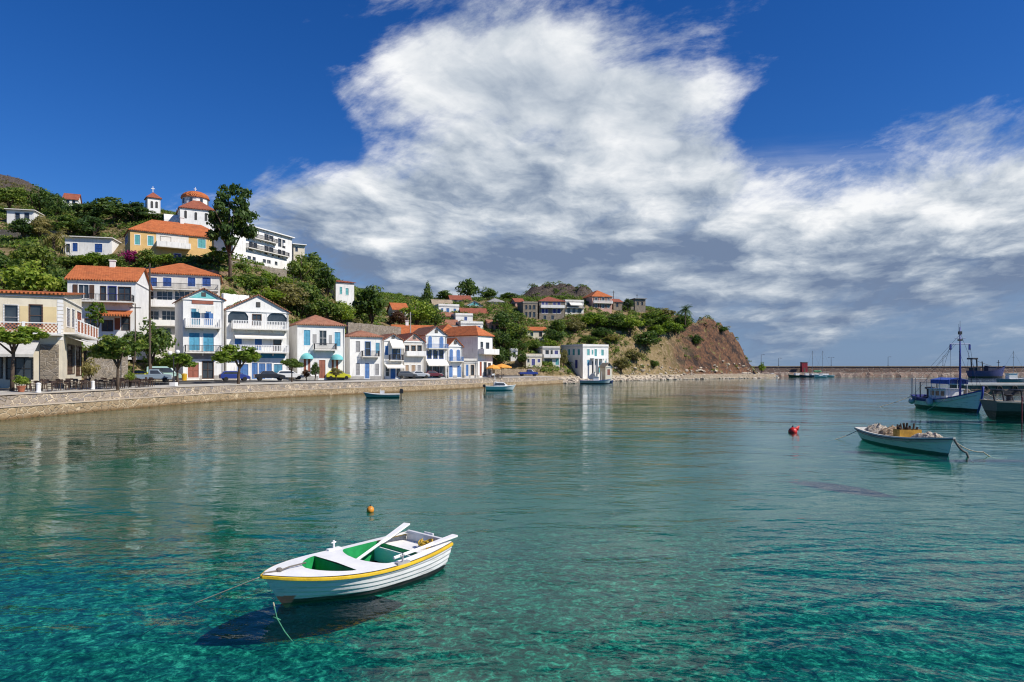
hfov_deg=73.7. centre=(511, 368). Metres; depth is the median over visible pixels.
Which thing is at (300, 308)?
broadleaf tree
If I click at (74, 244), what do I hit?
window
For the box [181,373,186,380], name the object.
waste bin
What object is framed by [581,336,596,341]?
broadleaf tree
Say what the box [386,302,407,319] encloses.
house
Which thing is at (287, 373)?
car
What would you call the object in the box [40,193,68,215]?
broadleaf tree
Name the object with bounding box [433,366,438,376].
door
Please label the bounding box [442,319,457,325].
house
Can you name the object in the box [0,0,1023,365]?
sky
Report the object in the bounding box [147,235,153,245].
window
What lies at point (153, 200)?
bell tower
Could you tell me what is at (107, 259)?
broadleaf tree
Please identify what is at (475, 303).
house
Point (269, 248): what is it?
hotel
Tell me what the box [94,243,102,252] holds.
window
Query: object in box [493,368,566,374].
garden wall
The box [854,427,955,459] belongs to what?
net boat
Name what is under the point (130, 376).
bush
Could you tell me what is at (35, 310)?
window
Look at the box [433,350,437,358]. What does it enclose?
window
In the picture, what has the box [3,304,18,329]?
door
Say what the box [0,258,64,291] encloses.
broadleaf tree
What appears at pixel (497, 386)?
motorboat
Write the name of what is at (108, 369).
garden wall
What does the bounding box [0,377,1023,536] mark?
sea water
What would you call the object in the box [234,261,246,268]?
broadleaf tree
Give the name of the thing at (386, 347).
window
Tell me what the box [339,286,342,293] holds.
window
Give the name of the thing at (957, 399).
fishing boat
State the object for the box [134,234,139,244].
window
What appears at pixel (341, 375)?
car
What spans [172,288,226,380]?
house
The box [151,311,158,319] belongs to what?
window
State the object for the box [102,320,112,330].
door
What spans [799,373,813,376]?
moored boat
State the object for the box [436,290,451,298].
broadleaf tree
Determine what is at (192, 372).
door
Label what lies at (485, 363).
door
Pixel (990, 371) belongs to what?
trawler
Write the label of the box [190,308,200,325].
door
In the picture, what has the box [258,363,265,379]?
door
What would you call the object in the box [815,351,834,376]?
sailing boat
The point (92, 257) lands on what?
broadleaf tree
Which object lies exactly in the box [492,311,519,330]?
broadleaf tree
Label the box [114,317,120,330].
door
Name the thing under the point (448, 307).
house
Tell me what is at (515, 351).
house
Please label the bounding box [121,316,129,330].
door
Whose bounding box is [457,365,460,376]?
door
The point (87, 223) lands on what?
pine tree
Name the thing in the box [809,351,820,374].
sailing boat
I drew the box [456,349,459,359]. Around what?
window
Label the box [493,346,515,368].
broadleaf tree
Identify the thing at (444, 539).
oar
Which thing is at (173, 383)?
globe lamp
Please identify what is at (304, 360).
window
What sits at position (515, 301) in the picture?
house
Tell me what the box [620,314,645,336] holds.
broadleaf tree
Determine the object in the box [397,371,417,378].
car
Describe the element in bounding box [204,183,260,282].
broadleaf tree
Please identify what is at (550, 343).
broadleaf tree
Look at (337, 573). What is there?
rowing boat
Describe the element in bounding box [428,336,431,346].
window
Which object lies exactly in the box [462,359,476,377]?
house
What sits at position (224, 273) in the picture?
retaining wall
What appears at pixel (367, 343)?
door
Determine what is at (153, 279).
window
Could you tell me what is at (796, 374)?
moored boat
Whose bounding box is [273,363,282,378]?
door
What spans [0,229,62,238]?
retaining wall
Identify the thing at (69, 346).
window
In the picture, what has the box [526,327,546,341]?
house
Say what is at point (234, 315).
window
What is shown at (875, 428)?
fishing net
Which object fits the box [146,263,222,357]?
hotel
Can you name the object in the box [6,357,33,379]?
window
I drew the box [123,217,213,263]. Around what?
villa
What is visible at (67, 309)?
window
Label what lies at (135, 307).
utility pole
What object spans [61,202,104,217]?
pine tree
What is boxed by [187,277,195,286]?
window
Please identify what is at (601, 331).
broadleaf tree
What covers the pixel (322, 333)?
door
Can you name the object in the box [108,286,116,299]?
door
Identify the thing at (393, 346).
house
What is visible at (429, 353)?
window
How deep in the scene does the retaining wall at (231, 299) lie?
117.50 m
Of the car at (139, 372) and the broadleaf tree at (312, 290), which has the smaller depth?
the car at (139, 372)
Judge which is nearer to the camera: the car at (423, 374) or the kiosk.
the car at (423, 374)
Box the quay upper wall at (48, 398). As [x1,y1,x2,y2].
[0,377,558,406]
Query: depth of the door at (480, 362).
150.85 m
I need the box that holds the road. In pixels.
[0,375,526,390]
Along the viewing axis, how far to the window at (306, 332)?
111.76 m
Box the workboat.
[979,389,1023,420]
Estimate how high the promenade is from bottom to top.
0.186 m
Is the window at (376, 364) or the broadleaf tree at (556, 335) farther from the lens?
the broadleaf tree at (556, 335)
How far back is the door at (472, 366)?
146.75 m
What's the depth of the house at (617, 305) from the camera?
257.56 m
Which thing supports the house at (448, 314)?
on the terrain at (729, 351)
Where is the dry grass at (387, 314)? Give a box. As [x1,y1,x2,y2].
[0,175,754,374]
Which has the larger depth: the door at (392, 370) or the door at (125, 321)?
the door at (392, 370)
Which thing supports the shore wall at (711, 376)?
on the terrain at (729, 351)
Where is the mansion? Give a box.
[561,344,608,379]
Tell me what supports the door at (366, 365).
in the house at (363, 354)
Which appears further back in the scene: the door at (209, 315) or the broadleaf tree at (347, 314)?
the broadleaf tree at (347, 314)
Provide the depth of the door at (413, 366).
133.00 m
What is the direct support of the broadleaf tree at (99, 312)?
on the terrain at (729, 351)
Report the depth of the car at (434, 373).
137.14 m
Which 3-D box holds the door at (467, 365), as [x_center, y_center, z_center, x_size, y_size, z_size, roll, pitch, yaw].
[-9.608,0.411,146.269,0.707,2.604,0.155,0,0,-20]
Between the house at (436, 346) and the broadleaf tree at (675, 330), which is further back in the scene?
the broadleaf tree at (675, 330)
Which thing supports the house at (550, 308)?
on the terrain at (729, 351)
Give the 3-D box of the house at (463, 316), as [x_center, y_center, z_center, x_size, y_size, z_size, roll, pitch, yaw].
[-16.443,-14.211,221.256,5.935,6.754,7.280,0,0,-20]
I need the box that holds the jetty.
[948,383,1023,400]
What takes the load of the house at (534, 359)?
on the terrain at (729, 351)
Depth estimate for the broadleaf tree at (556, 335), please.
211.06 m
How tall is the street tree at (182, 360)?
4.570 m
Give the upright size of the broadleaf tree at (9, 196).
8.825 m
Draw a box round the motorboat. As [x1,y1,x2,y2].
[483,373,514,390]
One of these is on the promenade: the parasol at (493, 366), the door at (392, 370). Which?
the parasol at (493, 366)
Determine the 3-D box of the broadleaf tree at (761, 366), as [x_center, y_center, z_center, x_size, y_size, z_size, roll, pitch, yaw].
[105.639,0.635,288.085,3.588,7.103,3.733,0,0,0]
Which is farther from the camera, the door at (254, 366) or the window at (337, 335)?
the window at (337, 335)
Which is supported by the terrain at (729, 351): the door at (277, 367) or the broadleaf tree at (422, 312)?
the broadleaf tree at (422, 312)
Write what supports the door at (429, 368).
in the house at (436, 346)
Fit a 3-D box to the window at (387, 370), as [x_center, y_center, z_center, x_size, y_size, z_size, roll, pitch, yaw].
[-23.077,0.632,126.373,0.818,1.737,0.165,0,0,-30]
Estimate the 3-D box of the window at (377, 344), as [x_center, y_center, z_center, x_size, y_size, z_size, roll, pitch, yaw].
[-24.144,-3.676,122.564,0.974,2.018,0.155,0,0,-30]
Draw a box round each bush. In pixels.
[80,358,100,387]
[124,370,136,389]
[301,369,310,380]
[310,362,319,380]
[331,367,343,382]
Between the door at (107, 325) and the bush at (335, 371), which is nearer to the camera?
the door at (107, 325)
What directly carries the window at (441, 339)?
in the house at (436, 346)
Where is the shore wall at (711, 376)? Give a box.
[677,374,775,378]
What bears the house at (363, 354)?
on the terrain at (729, 351)
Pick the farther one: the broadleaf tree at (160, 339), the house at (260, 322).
the house at (260, 322)
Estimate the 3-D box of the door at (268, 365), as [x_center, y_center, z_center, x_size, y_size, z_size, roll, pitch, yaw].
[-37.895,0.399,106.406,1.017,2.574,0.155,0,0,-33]
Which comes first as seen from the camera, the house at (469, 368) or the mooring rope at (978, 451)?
the mooring rope at (978, 451)
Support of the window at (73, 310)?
in the taverna
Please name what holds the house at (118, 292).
on the terrain at (729, 351)
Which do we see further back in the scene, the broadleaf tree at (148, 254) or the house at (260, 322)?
the broadleaf tree at (148, 254)
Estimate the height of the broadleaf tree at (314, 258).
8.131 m
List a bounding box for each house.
[4,208,45,223]
[62,193,81,205]
[63,235,121,257]
[64,260,152,359]
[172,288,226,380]
[224,294,290,379]
[288,315,346,379]
[292,243,306,261]
[329,280,354,306]
[345,330,384,378]
[381,333,404,378]
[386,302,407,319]
[391,320,433,333]
[397,332,425,378]
[414,326,448,377]
[430,299,452,304]
[434,304,458,311]
[437,312,453,318]
[438,324,451,330]
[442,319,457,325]
[444,325,498,378]
[447,295,471,301]
[447,338,463,377]
[452,313,472,320]
[456,321,482,327]
[459,308,487,313]
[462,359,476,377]
[466,300,483,306]
[483,319,499,329]
[485,298,505,303]
[507,348,517,360]
[510,298,523,306]
[517,301,537,318]
[520,354,541,367]
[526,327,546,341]
[535,346,560,366]
[536,297,565,320]
[563,300,584,314]
[582,290,612,313]
[612,299,622,310]
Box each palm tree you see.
[38,227,71,259]
[676,305,692,324]
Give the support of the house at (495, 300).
on the terrain at (729, 351)
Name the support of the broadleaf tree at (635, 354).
on the terrain at (729, 351)
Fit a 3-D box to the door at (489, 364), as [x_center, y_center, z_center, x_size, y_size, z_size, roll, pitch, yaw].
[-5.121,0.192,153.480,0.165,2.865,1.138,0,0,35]
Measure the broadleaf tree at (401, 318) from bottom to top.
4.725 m
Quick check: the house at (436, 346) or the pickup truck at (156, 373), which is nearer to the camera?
the pickup truck at (156, 373)
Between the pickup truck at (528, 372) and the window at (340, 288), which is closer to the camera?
the window at (340, 288)
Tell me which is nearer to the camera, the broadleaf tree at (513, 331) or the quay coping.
the quay coping
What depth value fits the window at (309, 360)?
112.02 m
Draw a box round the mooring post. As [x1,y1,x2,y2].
[1021,396,1022,439]
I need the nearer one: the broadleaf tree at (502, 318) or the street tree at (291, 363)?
the street tree at (291, 363)
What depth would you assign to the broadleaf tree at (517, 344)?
197.20 m
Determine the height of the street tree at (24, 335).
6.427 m
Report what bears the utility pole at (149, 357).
on the road
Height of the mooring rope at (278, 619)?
0.668 m
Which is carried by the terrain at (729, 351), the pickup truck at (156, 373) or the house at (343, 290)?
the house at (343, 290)
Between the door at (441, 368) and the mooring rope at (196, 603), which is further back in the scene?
the door at (441, 368)
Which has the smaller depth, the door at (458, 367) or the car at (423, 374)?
the car at (423, 374)
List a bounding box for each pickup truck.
[135,369,172,382]
[518,370,537,375]
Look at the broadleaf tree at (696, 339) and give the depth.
267.40 m
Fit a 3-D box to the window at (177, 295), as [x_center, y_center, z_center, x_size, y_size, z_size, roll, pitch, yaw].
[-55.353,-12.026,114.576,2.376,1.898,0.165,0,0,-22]
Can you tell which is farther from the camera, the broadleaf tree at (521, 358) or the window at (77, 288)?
the broadleaf tree at (521, 358)
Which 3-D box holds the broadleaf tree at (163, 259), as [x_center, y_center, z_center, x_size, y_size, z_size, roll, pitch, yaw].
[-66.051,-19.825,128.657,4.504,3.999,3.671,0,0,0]
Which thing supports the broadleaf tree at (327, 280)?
on the terrain at (729, 351)
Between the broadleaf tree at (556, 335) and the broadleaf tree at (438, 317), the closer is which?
the broadleaf tree at (438, 317)
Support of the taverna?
on the terrain at (729, 351)
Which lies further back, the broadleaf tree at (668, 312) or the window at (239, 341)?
the broadleaf tree at (668, 312)
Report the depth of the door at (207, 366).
99.88 m
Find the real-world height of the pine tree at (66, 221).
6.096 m
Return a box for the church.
[163,187,216,230]
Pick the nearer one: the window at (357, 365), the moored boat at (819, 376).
the window at (357, 365)
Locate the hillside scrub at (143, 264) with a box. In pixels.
[0,187,756,375]
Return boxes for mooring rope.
[139,577,259,636]
[273,602,292,640]
[953,439,973,462]
[958,444,1002,458]
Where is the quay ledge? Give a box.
[0,380,548,407]
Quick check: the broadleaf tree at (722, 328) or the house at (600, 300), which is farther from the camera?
the broadleaf tree at (722, 328)
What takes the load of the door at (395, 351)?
in the house at (393, 346)
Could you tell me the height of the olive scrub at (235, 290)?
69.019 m
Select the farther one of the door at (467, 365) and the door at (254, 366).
the door at (467, 365)
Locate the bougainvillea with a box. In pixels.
[118,250,138,266]
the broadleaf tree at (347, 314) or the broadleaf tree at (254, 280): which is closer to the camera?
the broadleaf tree at (254, 280)
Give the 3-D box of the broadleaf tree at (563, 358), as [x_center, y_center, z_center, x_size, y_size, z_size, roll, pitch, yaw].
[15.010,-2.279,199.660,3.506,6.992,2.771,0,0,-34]
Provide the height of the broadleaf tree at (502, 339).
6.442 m
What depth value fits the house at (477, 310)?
230.82 m
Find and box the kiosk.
[598,363,613,379]
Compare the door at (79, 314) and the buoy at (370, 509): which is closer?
the buoy at (370, 509)
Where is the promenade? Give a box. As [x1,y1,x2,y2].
[0,376,552,394]
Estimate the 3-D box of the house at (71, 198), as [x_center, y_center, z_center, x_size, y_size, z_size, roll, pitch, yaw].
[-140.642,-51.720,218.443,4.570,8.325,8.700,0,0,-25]
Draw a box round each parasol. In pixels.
[486,364,499,368]
[496,364,511,367]
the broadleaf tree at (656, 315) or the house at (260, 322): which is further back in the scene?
the broadleaf tree at (656, 315)
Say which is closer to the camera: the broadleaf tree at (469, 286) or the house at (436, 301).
the house at (436, 301)
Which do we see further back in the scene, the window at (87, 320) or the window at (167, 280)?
the window at (167, 280)
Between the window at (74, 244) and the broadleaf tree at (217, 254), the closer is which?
the broadleaf tree at (217, 254)
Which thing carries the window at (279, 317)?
in the house at (260, 322)
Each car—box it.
[128,370,147,374]
[146,366,181,379]
[219,371,249,380]
[253,371,285,379]
[278,370,303,379]
[326,371,350,379]
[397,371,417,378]
[412,371,429,377]
[426,371,442,377]
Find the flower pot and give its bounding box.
[12,375,30,391]
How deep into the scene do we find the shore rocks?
242.30 m
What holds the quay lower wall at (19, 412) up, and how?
on the sea bed
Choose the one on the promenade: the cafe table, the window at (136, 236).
the cafe table
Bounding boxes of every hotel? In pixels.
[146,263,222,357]
[214,224,294,270]
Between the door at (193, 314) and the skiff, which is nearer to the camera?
the skiff
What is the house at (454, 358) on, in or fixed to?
on the terrain at (729, 351)
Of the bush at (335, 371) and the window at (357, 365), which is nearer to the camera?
the bush at (335, 371)
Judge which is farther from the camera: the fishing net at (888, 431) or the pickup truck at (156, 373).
the pickup truck at (156, 373)
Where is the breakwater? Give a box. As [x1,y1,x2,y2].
[753,366,1023,381]
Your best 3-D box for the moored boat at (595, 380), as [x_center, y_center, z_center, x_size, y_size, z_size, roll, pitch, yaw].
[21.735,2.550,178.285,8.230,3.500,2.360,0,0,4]
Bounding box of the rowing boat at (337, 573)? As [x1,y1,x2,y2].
[260,530,452,607]
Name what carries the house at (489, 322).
on the terrain at (729, 351)
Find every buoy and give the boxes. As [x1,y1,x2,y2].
[367,504,373,513]
[788,426,798,434]
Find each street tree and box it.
[0,325,50,390]
[86,334,149,391]
[158,352,197,387]
[211,344,261,383]
[280,358,304,381]
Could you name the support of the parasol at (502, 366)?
on the promenade
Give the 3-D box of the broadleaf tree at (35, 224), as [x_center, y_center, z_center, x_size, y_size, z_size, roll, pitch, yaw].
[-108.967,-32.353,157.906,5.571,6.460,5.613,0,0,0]
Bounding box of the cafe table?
[55,382,67,390]
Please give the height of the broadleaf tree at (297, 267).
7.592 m
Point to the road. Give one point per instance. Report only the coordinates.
(180, 382)
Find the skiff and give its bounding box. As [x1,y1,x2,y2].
[363,389,402,398]
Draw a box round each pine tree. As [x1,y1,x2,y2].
[49,214,81,235]
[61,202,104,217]
[73,215,108,236]
[84,196,134,223]
[118,201,148,221]
[135,210,160,219]
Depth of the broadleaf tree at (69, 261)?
132.82 m
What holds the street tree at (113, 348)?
on the promenade
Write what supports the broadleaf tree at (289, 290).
on the terrain at (729, 351)
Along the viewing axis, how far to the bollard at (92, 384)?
67.10 m
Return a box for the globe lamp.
[168,350,179,385]
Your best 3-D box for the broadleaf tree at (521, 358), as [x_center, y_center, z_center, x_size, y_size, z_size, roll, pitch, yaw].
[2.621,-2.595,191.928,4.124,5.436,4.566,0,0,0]
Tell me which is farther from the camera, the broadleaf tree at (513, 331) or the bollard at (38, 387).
the broadleaf tree at (513, 331)
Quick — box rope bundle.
[418,538,432,548]
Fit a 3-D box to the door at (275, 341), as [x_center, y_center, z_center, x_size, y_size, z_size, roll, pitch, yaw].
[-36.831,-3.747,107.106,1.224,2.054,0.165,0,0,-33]
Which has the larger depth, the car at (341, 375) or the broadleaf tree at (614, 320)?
the broadleaf tree at (614, 320)
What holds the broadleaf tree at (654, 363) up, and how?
on the terrain at (729, 351)
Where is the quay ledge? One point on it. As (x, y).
(199, 394)
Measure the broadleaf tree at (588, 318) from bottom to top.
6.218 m
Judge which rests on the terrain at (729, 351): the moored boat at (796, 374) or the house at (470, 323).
the house at (470, 323)
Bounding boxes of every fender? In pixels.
[908,398,914,403]
[926,397,933,405]
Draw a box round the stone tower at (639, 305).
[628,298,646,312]
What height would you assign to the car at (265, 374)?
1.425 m
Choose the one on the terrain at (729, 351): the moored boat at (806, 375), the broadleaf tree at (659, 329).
the broadleaf tree at (659, 329)
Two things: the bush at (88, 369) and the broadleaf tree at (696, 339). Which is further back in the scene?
the broadleaf tree at (696, 339)
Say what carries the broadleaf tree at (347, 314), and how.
on the terrain at (729, 351)
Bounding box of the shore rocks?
[559,360,778,383]
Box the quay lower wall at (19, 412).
[0,380,562,443]
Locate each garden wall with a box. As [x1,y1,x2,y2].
[84,350,127,382]
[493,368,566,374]
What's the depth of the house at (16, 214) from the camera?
172.77 m
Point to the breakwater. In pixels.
(875, 371)
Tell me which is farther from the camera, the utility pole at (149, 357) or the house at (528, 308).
the house at (528, 308)
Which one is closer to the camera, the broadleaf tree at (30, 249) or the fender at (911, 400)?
the fender at (911, 400)
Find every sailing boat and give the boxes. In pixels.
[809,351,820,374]
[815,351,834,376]
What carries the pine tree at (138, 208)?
on the terrain at (729, 351)
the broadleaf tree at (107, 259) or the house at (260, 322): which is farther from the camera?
the broadleaf tree at (107, 259)
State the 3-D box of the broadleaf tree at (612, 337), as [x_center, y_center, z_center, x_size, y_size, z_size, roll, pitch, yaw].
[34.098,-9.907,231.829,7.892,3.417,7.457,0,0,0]
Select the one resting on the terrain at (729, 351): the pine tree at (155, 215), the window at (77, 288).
the pine tree at (155, 215)
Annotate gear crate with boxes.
[893,423,921,436]
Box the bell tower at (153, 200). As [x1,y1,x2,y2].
[144,188,161,213]
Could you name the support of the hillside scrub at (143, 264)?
on the terrain at (729, 351)
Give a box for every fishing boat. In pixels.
[910,327,983,414]
[996,351,1023,382]
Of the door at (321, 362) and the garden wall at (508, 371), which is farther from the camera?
the garden wall at (508, 371)
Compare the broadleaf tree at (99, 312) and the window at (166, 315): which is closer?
the broadleaf tree at (99, 312)
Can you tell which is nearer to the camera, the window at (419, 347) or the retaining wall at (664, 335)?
the window at (419, 347)
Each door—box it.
[0,357,2,378]
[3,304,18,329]
[76,345,81,375]
[77,310,81,320]
[100,286,105,300]
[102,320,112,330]
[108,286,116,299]
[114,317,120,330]
[118,286,130,300]
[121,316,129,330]
[187,362,199,377]
[202,361,213,378]
[251,362,257,379]
[252,314,261,324]
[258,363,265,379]
[266,363,271,378]
[273,339,280,350]
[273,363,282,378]
[278,238,281,246]
[318,359,325,378]
[319,330,326,345]
[364,363,369,378]
[365,341,370,355]
[390,368,395,378]
[392,348,400,358]
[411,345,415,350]
[411,364,415,371]
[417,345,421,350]
[417,364,420,376]
[427,365,431,376]
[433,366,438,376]
[439,366,444,376]
[466,364,468,375]
[479,361,481,375]
[484,362,486,375]
[488,363,490,375]
[575,359,577,368]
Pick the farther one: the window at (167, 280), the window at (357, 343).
the window at (357, 343)
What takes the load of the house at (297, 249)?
on the terrain at (729, 351)
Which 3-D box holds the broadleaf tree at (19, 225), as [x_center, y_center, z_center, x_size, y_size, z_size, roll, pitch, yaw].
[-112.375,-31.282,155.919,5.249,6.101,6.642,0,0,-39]
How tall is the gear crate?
0.836 m
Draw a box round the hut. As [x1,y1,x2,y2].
[800,362,807,371]
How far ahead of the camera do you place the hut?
323.50 m
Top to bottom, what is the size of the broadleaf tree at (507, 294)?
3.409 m
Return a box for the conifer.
[420,282,433,301]
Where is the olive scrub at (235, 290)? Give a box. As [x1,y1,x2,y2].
[0,180,730,379]
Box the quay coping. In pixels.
[0,376,557,395]
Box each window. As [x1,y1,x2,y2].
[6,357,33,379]
[15,213,19,219]
[29,304,42,326]
[65,243,69,252]
[66,307,69,327]
[67,344,74,373]
[72,242,77,251]
[72,308,74,328]
[73,284,93,298]
[85,318,95,326]
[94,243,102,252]
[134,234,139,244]
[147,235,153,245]
[151,277,157,286]
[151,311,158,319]
[156,291,172,299]
[162,277,171,286]
[162,310,174,319]
[174,291,189,299]
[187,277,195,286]
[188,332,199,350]
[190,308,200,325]
[198,238,205,248]
[202,277,210,286]
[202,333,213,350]
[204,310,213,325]
[227,311,248,323]
[234,335,242,349]
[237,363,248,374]
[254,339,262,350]
[266,313,285,325]
[303,329,310,345]
[303,359,306,370]
[308,359,310,370]
[334,331,340,346]
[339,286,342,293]
[355,340,360,352]
[355,363,359,375]
[375,342,379,352]
[375,363,378,375]
[384,345,388,355]
[385,367,389,375]
[427,350,431,358]
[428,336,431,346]
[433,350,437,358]
[439,336,443,347]
[439,350,443,358]
[449,349,452,360]
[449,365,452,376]
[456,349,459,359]
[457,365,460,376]
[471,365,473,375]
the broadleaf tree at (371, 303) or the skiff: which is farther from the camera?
the broadleaf tree at (371, 303)
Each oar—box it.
[356,523,409,558]
[393,534,457,558]
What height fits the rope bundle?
0.176 m
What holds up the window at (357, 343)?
in the house at (363, 354)
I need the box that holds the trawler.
[966,358,1004,376]
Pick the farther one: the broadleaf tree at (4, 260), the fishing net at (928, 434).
the broadleaf tree at (4, 260)
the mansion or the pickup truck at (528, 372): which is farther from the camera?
the mansion
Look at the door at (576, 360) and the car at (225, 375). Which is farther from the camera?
the door at (576, 360)
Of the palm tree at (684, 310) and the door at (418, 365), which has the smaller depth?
the door at (418, 365)
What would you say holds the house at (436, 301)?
on the terrain at (729, 351)
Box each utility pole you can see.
[129,303,140,361]
[144,263,155,382]
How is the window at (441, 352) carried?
in the house at (436, 346)
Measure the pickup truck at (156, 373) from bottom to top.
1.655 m
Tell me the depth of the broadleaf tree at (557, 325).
224.05 m
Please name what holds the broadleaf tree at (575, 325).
on the terrain at (729, 351)
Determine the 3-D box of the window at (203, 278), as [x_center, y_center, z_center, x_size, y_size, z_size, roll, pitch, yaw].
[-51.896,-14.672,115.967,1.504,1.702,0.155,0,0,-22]
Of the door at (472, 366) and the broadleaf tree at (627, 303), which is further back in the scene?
the broadleaf tree at (627, 303)
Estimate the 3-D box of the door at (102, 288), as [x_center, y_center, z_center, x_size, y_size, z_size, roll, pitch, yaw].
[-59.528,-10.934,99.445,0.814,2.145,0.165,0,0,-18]
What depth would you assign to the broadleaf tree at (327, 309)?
140.47 m
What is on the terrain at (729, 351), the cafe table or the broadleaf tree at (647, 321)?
the broadleaf tree at (647, 321)
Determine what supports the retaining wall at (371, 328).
on the terrain at (729, 351)
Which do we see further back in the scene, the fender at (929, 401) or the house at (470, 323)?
the house at (470, 323)
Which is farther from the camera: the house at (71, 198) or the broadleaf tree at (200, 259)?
the house at (71, 198)
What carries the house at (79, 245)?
on the terrain at (729, 351)
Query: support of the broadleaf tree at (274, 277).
on the terrain at (729, 351)
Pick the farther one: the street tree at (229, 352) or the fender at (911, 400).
the street tree at (229, 352)
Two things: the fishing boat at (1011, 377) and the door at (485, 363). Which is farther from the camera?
the fishing boat at (1011, 377)
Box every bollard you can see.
[36,383,40,392]
[91,381,94,388]
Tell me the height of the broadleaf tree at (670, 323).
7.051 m
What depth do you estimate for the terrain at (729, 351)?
225.31 m
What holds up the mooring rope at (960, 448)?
attached to the net boat at (940, 446)
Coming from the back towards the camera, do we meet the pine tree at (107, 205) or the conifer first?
the conifer
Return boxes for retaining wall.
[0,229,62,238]
[197,267,236,275]
[221,293,248,307]
[232,261,286,276]
[346,322,400,334]
[616,331,665,336]
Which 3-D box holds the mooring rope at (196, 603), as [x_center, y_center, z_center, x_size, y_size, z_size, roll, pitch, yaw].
[-5.403,4.110,11.685,2.542,1.297,0.115,0,0,17]
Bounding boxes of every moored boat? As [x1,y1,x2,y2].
[579,377,610,383]
[788,373,799,376]
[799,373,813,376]
[814,374,826,377]
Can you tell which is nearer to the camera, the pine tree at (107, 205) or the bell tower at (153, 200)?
the pine tree at (107, 205)
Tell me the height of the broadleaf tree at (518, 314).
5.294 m
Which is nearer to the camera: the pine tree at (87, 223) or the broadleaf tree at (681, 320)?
the pine tree at (87, 223)
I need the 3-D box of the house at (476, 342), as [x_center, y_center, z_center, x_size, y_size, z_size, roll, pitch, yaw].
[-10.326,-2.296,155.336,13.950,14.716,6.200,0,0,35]
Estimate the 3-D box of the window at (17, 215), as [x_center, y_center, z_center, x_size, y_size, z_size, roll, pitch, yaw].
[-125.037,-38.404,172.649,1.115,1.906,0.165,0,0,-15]
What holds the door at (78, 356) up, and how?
in the taverna
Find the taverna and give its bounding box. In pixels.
[0,290,98,388]
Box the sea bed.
[0,385,1023,681]
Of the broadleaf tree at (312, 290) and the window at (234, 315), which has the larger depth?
the broadleaf tree at (312, 290)
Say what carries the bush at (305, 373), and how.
on the terrain at (729, 351)
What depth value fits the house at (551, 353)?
197.60 m
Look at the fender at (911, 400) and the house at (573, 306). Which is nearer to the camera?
the fender at (911, 400)
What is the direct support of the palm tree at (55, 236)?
on the terrain at (729, 351)
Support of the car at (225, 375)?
on the road
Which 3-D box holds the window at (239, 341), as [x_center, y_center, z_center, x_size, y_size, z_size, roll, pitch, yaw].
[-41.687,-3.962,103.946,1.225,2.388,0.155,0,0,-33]
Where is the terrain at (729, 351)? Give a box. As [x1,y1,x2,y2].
[0,174,800,468]
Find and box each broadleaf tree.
[0,186,28,207]
[0,253,31,289]
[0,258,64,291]
[6,218,33,238]
[8,239,62,272]
[23,184,52,211]
[28,214,56,237]
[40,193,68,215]
[41,265,66,291]
[54,254,85,268]
[76,252,109,265]
[84,301,107,343]
[102,254,124,264]
[121,330,145,372]
[134,248,157,265]
[134,317,178,380]
[151,253,175,265]
[191,255,213,265]
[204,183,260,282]
[205,246,227,266]
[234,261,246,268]
[236,274,269,289]
[250,285,288,300]
[260,272,294,286]
[269,282,310,310]
[286,252,313,281]
[287,301,314,316]
[295,282,326,303]
[299,252,328,279]
[305,296,344,318]
[313,267,336,301]
[332,300,355,323]
[349,284,385,323]
[352,317,363,323]
[388,311,406,324]
[399,298,438,324]
[428,306,445,325]
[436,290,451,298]
[454,278,479,295]
[476,287,497,297]
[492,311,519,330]
[493,329,512,346]
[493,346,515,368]
[500,292,519,297]
[504,338,527,350]
[505,321,532,339]
[510,310,525,322]
[514,349,528,366]
[525,339,544,350]
[539,338,558,345]
[541,328,569,345]
[548,320,567,332]
[560,349,567,365]
[566,317,586,331]
[579,312,608,327]
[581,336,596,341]
[591,327,613,337]
[593,318,607,325]
[600,312,624,329]
[602,334,623,342]
[613,357,631,372]
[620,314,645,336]
[622,298,634,308]
[625,348,645,362]
[632,317,656,328]
[633,330,660,349]
[642,309,670,324]
[648,324,669,336]
[650,360,659,366]
[654,318,684,335]
[657,308,675,315]
[671,326,685,334]
[672,315,693,331]
[692,334,702,347]
[718,325,729,334]
[758,362,765,371]
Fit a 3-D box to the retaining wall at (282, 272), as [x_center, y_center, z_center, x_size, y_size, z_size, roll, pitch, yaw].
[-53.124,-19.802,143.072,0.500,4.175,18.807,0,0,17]
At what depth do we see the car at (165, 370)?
95.51 m
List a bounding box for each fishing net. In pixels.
[864,423,886,433]
[877,425,896,435]
[911,431,942,437]
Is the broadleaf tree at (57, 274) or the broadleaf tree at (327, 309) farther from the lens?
the broadleaf tree at (327, 309)
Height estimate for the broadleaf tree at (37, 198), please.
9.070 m
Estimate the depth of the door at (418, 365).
133.55 m
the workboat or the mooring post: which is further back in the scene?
the workboat
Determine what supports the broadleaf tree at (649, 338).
on the terrain at (729, 351)
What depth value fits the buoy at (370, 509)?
18.98 m
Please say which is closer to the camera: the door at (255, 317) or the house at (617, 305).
the door at (255, 317)
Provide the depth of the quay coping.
80.03 m
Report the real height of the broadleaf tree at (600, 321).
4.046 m

